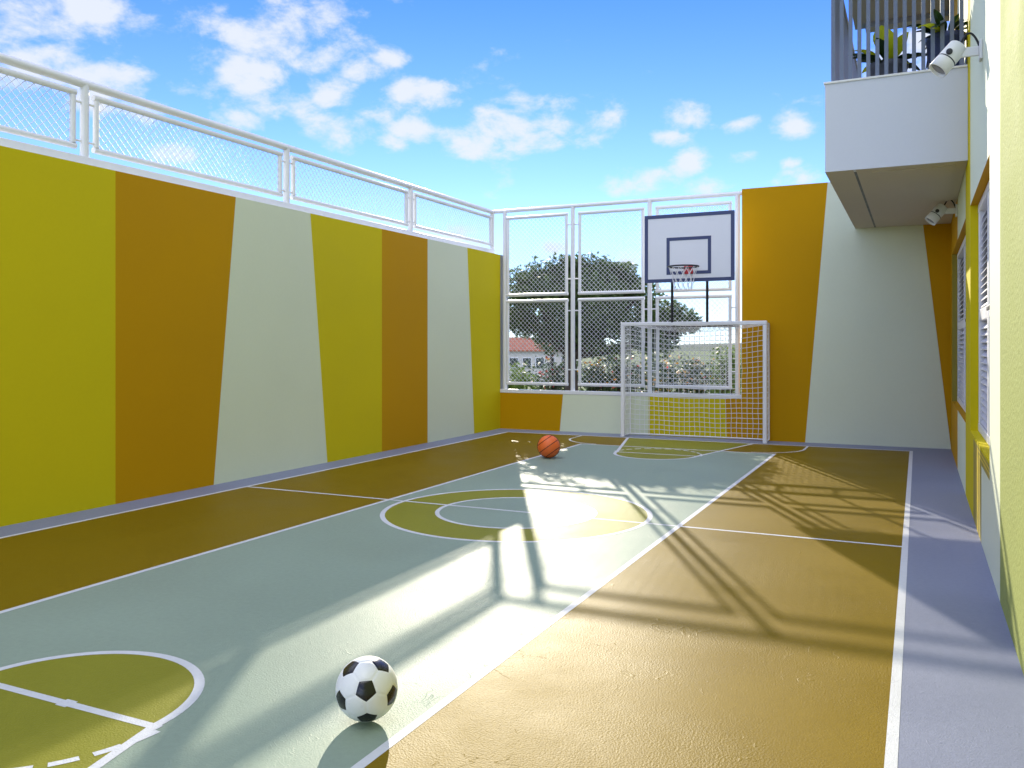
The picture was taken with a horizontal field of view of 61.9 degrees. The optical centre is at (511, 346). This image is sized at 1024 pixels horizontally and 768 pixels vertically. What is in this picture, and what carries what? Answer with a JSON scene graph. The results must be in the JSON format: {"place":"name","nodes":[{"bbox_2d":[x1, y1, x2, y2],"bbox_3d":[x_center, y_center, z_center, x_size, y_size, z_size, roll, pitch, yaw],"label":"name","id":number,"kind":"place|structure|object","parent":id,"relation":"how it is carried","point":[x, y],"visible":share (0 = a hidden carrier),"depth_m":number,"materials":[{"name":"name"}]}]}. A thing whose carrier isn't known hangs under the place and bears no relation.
{"place":"outdoors","nodes":[
{"label":"outdoors","id":0,"kind":"place"},
{"bbox_2d":[0,0,949,344],"label":"sky","id":1,"kind":"structure","parent":0,"point":[490,104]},
{"bbox_2d":[0,428,1023,767],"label":"court floor","id":2,"kind":"structure","parent":0,"point":[962,690],"depth_m":4.46,"materials":[{"name":"grey paint"}]},
{"bbox_2d":[0,432,909,767],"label":"court paint","id":3,"kind":"object","parent":2,"relation":"on","point":[692,644],"visible":1,"depth_m":4.61,"materials":[{"name":"paint"}]},
{"bbox_2d":[335,656,397,721],"bbox_3d":[-0.561,1.323,3.300,0.238,0.238,0.238,0,0,25],"label":"soccer ball","id":4,"kind":"object","parent":3,"relation":"on","point":[366,689],"visible":1,"depth_m":3.22,"materials":[{"name":"white leather"}]},
{"bbox_2d":[0,432,912,767],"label":"court lines","id":5,"kind":"object","parent":3,"relation":"on","point":[892,744],"visible":1,"depth_m":4.24,"materials":[{"name":"white paint"}]},
{"bbox_2d":[537,435,559,457],"bbox_3d":[0.476,1.297,11.050,0.297,0.296,0.296,0,0,25],"label":"basketball","id":6,"kind":"object","parent":3,"relation":"on","point":[548,446],"visible":1,"depth_m":10.95,"materials":[{"name":"orange rubber"}]},
{"bbox_2d":[621,321,769,443],"bbox_3d":[2.846,0.533,13.333,2.265,1.827,0.426,0,0,25],"label":"football goal","id":7,"kind":"object","parent":2,"relation":"on","point":[766,358],"visible":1,"depth_m":13.41,"materials":[{"name":"white paint"}]},
{"bbox_2d":[645,210,737,327],"bbox_3d":[2.644,-1.169,13.101,1.509,1.747,1.067,0,0,25],"label":"basketball hoop","id":8,"kind":"object","parent":7,"relation":"attached to","point":[690,247],"visible":0.97,"depth_m":13.07,"materials":[{"name":"white paint"}]},
{"bbox_2d":[509,337,545,379],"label":"house","id":9,"kind":"structure","parent":0,"point":[520,350],"depth_m":95.78,"materials":[{"name":"paint"}]},
{"bbox_2d":[509,357,518,367],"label":"window","id":10,"kind":"structure","parent":9,"relation":"in","point":[511,362],"depth_m":95.10,"materials":[{"name":"white paint"}]},
{"bbox_2d":[522,357,531,367],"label":"window","id":11,"kind":"structure","parent":9,"relation":"in","point":[523,358],"depth_m":95.56,"materials":[{"name":"white paint"}]},
{"bbox_2d":[535,357,544,366],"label":"window","id":12,"kind":"structure","parent":9,"relation":"in","point":[541,363],"depth_m":95.98,"materials":[{"name":"white paint"}]},
{"bbox_2d":[546,344,577,376],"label":"house","id":13,"kind":"structure","parent":0,"point":[558,357],"depth_m":106.92,"materials":[{"name":"paint"}]},
{"bbox_2d":[523,351,741,394],"bbox_3d":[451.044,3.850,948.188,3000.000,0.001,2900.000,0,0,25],"label":"ground","id":14,"kind":"structure","parent":0,"point":[675,355],"depth_m":246.37,"materials":[{"name":"green plant"}]},
{"bbox_2d":[0,146,507,526],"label":"boundary wall","id":15,"kind":"structure","parent":14,"relation":"on","point":[158,337],"depth_m":8.82,"materials":[{"name":"yellow paint"}]},
{"bbox_2d":[0,53,494,253],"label":"wire fence","id":16,"kind":"object","parent":15,"relation":"on","point":[410,209],"visible":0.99,"depth_m":9.04,"materials":[{"name":"white metal"}]},
{"bbox_2d":[508,359,545,389],"bbox_3d":[0.036,2.086,21.135,1.260,3.543,1.999,0,0,54],"label":"bush","id":17,"kind":"object","parent":14,"relation":"on","point":[519,373],"visible":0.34,"depth_m":20.93,"materials":[{"name":"green plant"}]},
{"bbox_2d":[531,345,564,389],"bbox_3d":[0.876,1.886,18.931,0.860,3.936,0.893,0,0,15],"label":"flowering bush","id":18,"kind":"object","parent":14,"relation":"on","point":[555,371],"visible":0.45,"depth_m":18.91,"materials":[{"name":"green plant"}]},
{"bbox_2d":[508,251,704,390],"bbox_3d":[1.719,0.911,17.385,4.066,5.902,2.971,0,0,25],"label":"tree","id":19,"kind":"object","parent":14,"relation":"on","point":[587,310],"visible":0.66,"depth_m":17.21,"materials":[{"name":"green plant"}]},
{"bbox_2d":[577,356,652,391],"bbox_3d":[2.218,1.962,18.494,1.676,3.787,1.370,0,0,25],"label":"flowering bush","id":20,"kind":"object","parent":14,"relation":"on","point":[600,376],"visible":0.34,"depth_m":18.35,"materials":[{"name":"green plant"}]},
{"bbox_2d":[518,356,740,393],"bbox_3d":[3.169,2.027,22.450,6.355,3.684,2.304,0,0,2],"label":"hedge","id":21,"kind":"object","parent":14,"relation":"on","point":[603,366],"visible":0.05,"depth_m":22.41,"materials":[{"name":"green plant"}]},
{"bbox_2d":[636,353,734,393],"bbox_3d":[4.048,1.998,19.523,2.440,3.726,1.370,0,0,-2],"label":"flowering bush","id":22,"kind":"object","parent":14,"relation":"on","point":[698,391],"visible":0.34,"depth_m":19.42,"materials":[{"name":"green plant"}]},
{"bbox_2d":[707,345,741,393],"bbox_3d":[4.672,1.889,18.192,1.070,3.932,1.115,0,0,25],"label":"bush","id":23,"kind":"object","parent":14,"relation":"on","point":[722,391],"visible":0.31,"depth_m":18.10,"materials":[{"name":"green plant"}]},
{"bbox_2d":[500,182,950,448],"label":"end wall","id":24,"kind":"structure","parent":14,"relation":"on","point":[858,320],"depth_m":12.73,"materials":[{"name":"paint"}]},
{"bbox_2d":[494,191,741,398],"bbox_3d":[1.625,-0.798,14.229,4.350,3.233,0.105,0,0,25],"label":"wire fence","id":25,"kind":"object","parent":24,"relation":"on","point":[506,293],"visible":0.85,"depth_m":14.26,"materials":[{"name":"white metal"}]},
{"bbox_2d":[595,343,740,350],"bbox_3d":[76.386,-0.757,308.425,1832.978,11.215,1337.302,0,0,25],"label":"hills","id":26,"kind":"structure","parent":0,"point":[697,348],"depth_m":712.64,"materials":[{"name":"green plant"}]},
{"bbox_2d":[824,0,1023,674],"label":"apartment building","id":27,"kind":"structure","parent":0,"point":[910,148],"depth_m":7.72,"materials":[{"name":"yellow paint"}]},
{"bbox_2d":[853,25,926,75],"bbox_3d":[3.790,-2.574,8.567,0.776,1.287,0.676,0,0,25],"label":"potted plant","id":28,"kind":"object","parent":27,"relation":"on","point":[890,53],"visible":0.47,"depth_m":8.50,"materials":[{"name":"green plant"}]},
{"bbox_2d":[902,9,966,68],"bbox_3d":[4.150,-2.605,8.331,0.869,1.350,0.849,0,0,-20],"label":"potted plant","id":29,"kind":"object","parent":27,"relation":"on","point":[938,17],"visible":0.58,"depth_m":8.16,"materials":[{"name":"green plant"}]},
{"bbox_2d":[925,200,957,224],"bbox_3d":[5.100,-1.593,10.146,0.353,0.308,0.163,0,0,15],"label":"security camera","id":30,"kind":"object","parent":27,"relation":"attached to","point":[936,213],"visible":0.99,"depth_m":10.10,"materials":[{"name":"white plastic"}]},
{"bbox_2d":[929,32,982,76],"bbox_3d":[3.240,-2.128,6.236,0.353,0.308,0.163,0,0,15],"label":"security camera","id":31,"kind":"object","parent":27,"relation":"attached to","point":[948,57],"visible":1,"depth_m":6.19,"materials":[{"name":"white plastic"}]},
{"bbox_2d":[957,235,965,412],"bbox_3d":[5.286,-0.250,9.944,0.118,1.996,3.656,0,0,25],"label":"window","id":32,"kind":"structure","parent":27,"relation":"in","point":[961,256],"depth_m":11.08,"materials":[{"name":"white paint"}]},
{"bbox_2d":[978,179,989,445],"bbox_3d":[3.662,-0.250,6.530,0.118,1.996,2.256,0,0,25],"label":"window","id":33,"kind":"structure","parent":27,"relation":"in","point":[984,204],"depth_m":7.28,"materials":[{"name":"white paint"}]}
]}

